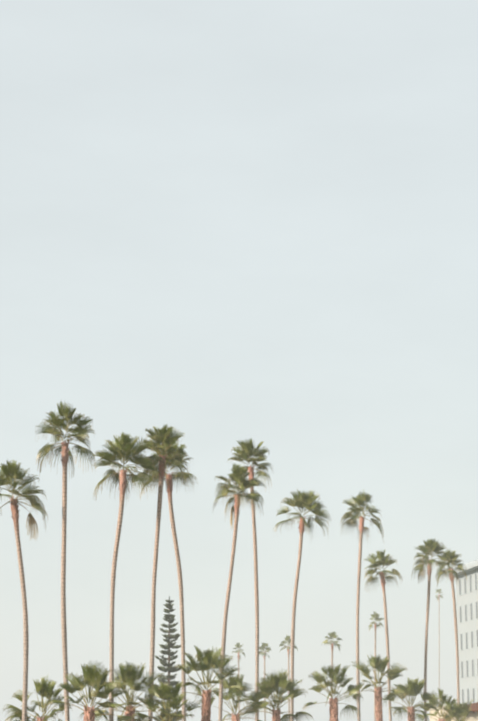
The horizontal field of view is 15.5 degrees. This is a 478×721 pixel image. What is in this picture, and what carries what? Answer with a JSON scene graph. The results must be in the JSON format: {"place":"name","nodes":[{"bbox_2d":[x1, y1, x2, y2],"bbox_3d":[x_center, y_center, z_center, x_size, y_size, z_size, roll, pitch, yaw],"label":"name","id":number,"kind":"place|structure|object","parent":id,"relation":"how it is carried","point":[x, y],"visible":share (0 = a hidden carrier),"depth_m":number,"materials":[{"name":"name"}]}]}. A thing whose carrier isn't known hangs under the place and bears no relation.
{"place":"outdoors","nodes":[
{"label":"outdoors","id":0,"kind":"place"},
{"bbox_2d":[0,0,477,720],"label":"sky","id":1,"kind":"structure","parent":0,"point":[223,222],"materials":[{"name":"white"}]},
{"bbox_2d":[429,702,477,720],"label":"cream house","id":2,"kind":"structure","parent":0,"point":[473,713],"depth_m":172.42,"materials":[{"name":"beige paint"}]},
{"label":"road","id":3,"kind":"structure","parent":0,"visible":0},
{"bbox_2d":[0,459,47,720],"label":"palm tree","id":4,"kind":"object","parent":3,"relation":"on","point":[13,471],"visible":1,"depth_m":97.75,"materials":[{"name":"green plant"}]},
{"bbox_2d":[3,676,71,720],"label":"palm tree","id":5,"kind":"object","parent":3,"relation":"on","point":[44,687],"visible":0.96,"depth_m":103.08,"materials":[{"name":"green plant"}]},
{"bbox_2d":[35,401,94,720],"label":"palm tree","id":6,"kind":"object","parent":3,"relation":"on","point":[55,422],"visible":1,"depth_m":97.80,"materials":[{"name":"green plant"}]},
{"bbox_2d":[48,661,134,720],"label":"palm tree","id":7,"kind":"object","parent":3,"relation":"on","point":[97,679],"visible":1,"depth_m":95.95,"materials":[{"name":"green plant"}]},
{"bbox_2d":[93,432,159,720],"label":"palm tree","id":8,"kind":"object","parent":3,"relation":"on","point":[123,447],"visible":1,"depth_m":105.83,"materials":[{"name":"green plant"}]},
{"bbox_2d":[84,661,181,720],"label":"palm tree","id":9,"kind":"object","parent":3,"relation":"on","point":[127,675],"visible":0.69,"depth_m":106.01,"materials":[{"name":"green plant"}]},
{"bbox_2d":[135,424,189,720],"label":"palm tree","id":10,"kind":"object","parent":3,"relation":"on","point":[163,434],"visible":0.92,"depth_m":107.87,"materials":[{"name":"green plant"}]},
{"bbox_2d":[140,442,197,720],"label":"palm tree","id":11,"kind":"object","parent":3,"relation":"on","point":[169,477],"visible":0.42,"depth_m":113.90,"materials":[{"name":"green plant"}]},
{"bbox_2d":[199,674,270,720],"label":"palm tree","id":12,"kind":"object","parent":3,"relation":"on","point":[234,681],"visible":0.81,"depth_m":126.04,"materials":[{"name":"green plant"}]},
{"bbox_2d":[213,463,264,720],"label":"palm tree","id":13,"kind":"object","parent":3,"relation":"on","point":[239,475],"visible":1,"depth_m":122.97,"materials":[{"name":"green plant"}]},
{"bbox_2d":[228,438,272,720],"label":"palm tree","id":14,"kind":"object","parent":3,"relation":"on","point":[247,451],"visible":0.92,"depth_m":130.00,"materials":[{"name":"green plant"}]},
{"bbox_2d":[239,669,313,720],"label":"palm tree","id":15,"kind":"object","parent":3,"relation":"on","point":[274,683],"visible":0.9,"depth_m":128.17,"materials":[{"name":"green plant"}]},
{"bbox_2d":[274,489,331,720],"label":"palm tree","id":16,"kind":"object","parent":3,"relation":"on","point":[309,502],"visible":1,"depth_m":138.06,"materials":[{"name":"green plant"}]},
{"bbox_2d":[302,664,362,720],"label":"palm tree","id":17,"kind":"object","parent":3,"relation":"on","point":[332,702],"visible":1,"depth_m":133.33,"materials":[{"name":"green plant"}]},
{"bbox_2d":[340,491,383,720],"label":"palm tree","id":18,"kind":"object","parent":3,"relation":"on","point":[361,499],"visible":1,"depth_m":156.18,"materials":[{"name":"green plant"}]},
{"bbox_2d":[344,653,407,720],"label":"palm tree","id":19,"kind":"object","parent":3,"relation":"on","point":[394,673],"visible":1,"depth_m":148.29,"materials":[{"name":"green plant"}]},
{"bbox_2d":[363,549,402,720],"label":"palm tree","id":20,"kind":"object","parent":3,"relation":"on","point":[382,559],"visible":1,"depth_m":168.23,"materials":[{"name":"green plant"}]},
{"bbox_2d":[382,678,437,720],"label":"palm tree","id":21,"kind":"object","parent":3,"relation":"on","point":[413,686],"visible":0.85,"depth_m":153.39,"materials":[{"name":"green plant"}]},
{"bbox_2d":[411,538,449,720],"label":"palm tree","id":22,"kind":"object","parent":3,"relation":"on","point":[430,547],"visible":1,"depth_m":170.31,"materials":[{"name":"green plant"}]},
{"bbox_2d":[415,689,467,720],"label":"palm tree","id":23,"kind":"object","parent":3,"relation":"on","point":[449,703],"visible":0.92,"depth_m":158.65,"materials":[{"name":"green plant"}]},
{"bbox_2d":[435,549,466,703],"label":"palm tree","id":24,"kind":"object","parent":3,"relation":"on","point":[450,556],"visible":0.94,"depth_m":178.38,"materials":[{"name":"green plant"}]},
{"bbox_2d":[442,699,473,720],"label":"palm tree","id":25,"kind":"object","parent":3,"relation":"on","point":[464,705],"visible":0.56,"depth_m":164.34,"materials":[{"name":"green plant"}]},
{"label":"pavement","id":26,"kind":"structure","parent":0,"visible":0},
{"bbox_2d":[131,681,202,720],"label":"palm tree","id":27,"kind":"object","parent":26,"relation":"on","point":[175,694],"visible":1,"depth_m":102.07,"materials":[{"name":"green plant"}]},
{"bbox_2d":[159,646,249,720],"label":"palm tree","id":28,"kind":"object","parent":26,"relation":"on","point":[211,660],"visible":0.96,"depth_m":108.03,"materials":[{"name":"green plant"}]},
{"label":"ground","id":29,"kind":"structure","parent":0,"visible":0},
{"bbox_2d":[153,596,187,720],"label":"norfolk pine","id":30,"kind":"object","parent":29,"relation":"on","point":[170,619],"visible":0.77,"depth_m":196.58,"materials":[{"name":"green plant"}]},
{"bbox_2d":[233,642,244,717],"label":"palm tree","id":31,"kind":"object","parent":29,"relation":"on","point":[238,646],"visible":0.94,"depth_m":378.02,"materials":[{"name":"green plant"}]},
{"bbox_2d":[259,643,270,720],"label":"palm tree","id":32,"kind":"object","parent":29,"relation":"on","point":[262,646],"visible":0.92,"depth_m":358.10,"materials":[{"name":"green plant"}]},
{"bbox_2d":[279,634,297,718],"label":"palm tree","id":33,"kind":"object","parent":29,"relation":"on","point":[287,638],"visible":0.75,"depth_m":338.19,"materials":[{"name":"green plant"}]},
{"bbox_2d":[321,631,341,697],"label":"palm tree","id":34,"kind":"object","parent":29,"relation":"on","point":[331,635],"visible":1,"depth_m":298.29,"materials":[{"name":"green plant"}]},
{"bbox_2d":[368,611,384,720],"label":"palm tree","id":35,"kind":"object","parent":29,"relation":"on","point":[375,615],"visible":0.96,"depth_m":328.48,"materials":[{"name":"green plant"}]},
{"bbox_2d":[435,589,442,701],"bbox_3d":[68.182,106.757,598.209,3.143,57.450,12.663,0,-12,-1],"label":"street light","id":36,"kind":"object","parent":29,"relation":"on","point":[438,596],"visible":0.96,"depth_m":599.31,"materials":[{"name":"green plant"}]},
{"bbox_2d":[447,560,477,704],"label":"building","id":37,"kind":"structure","parent":29,"relation":"on","point":[467,606],"depth_m":206.89,"materials":[{"name":"white paint"}]}
]}

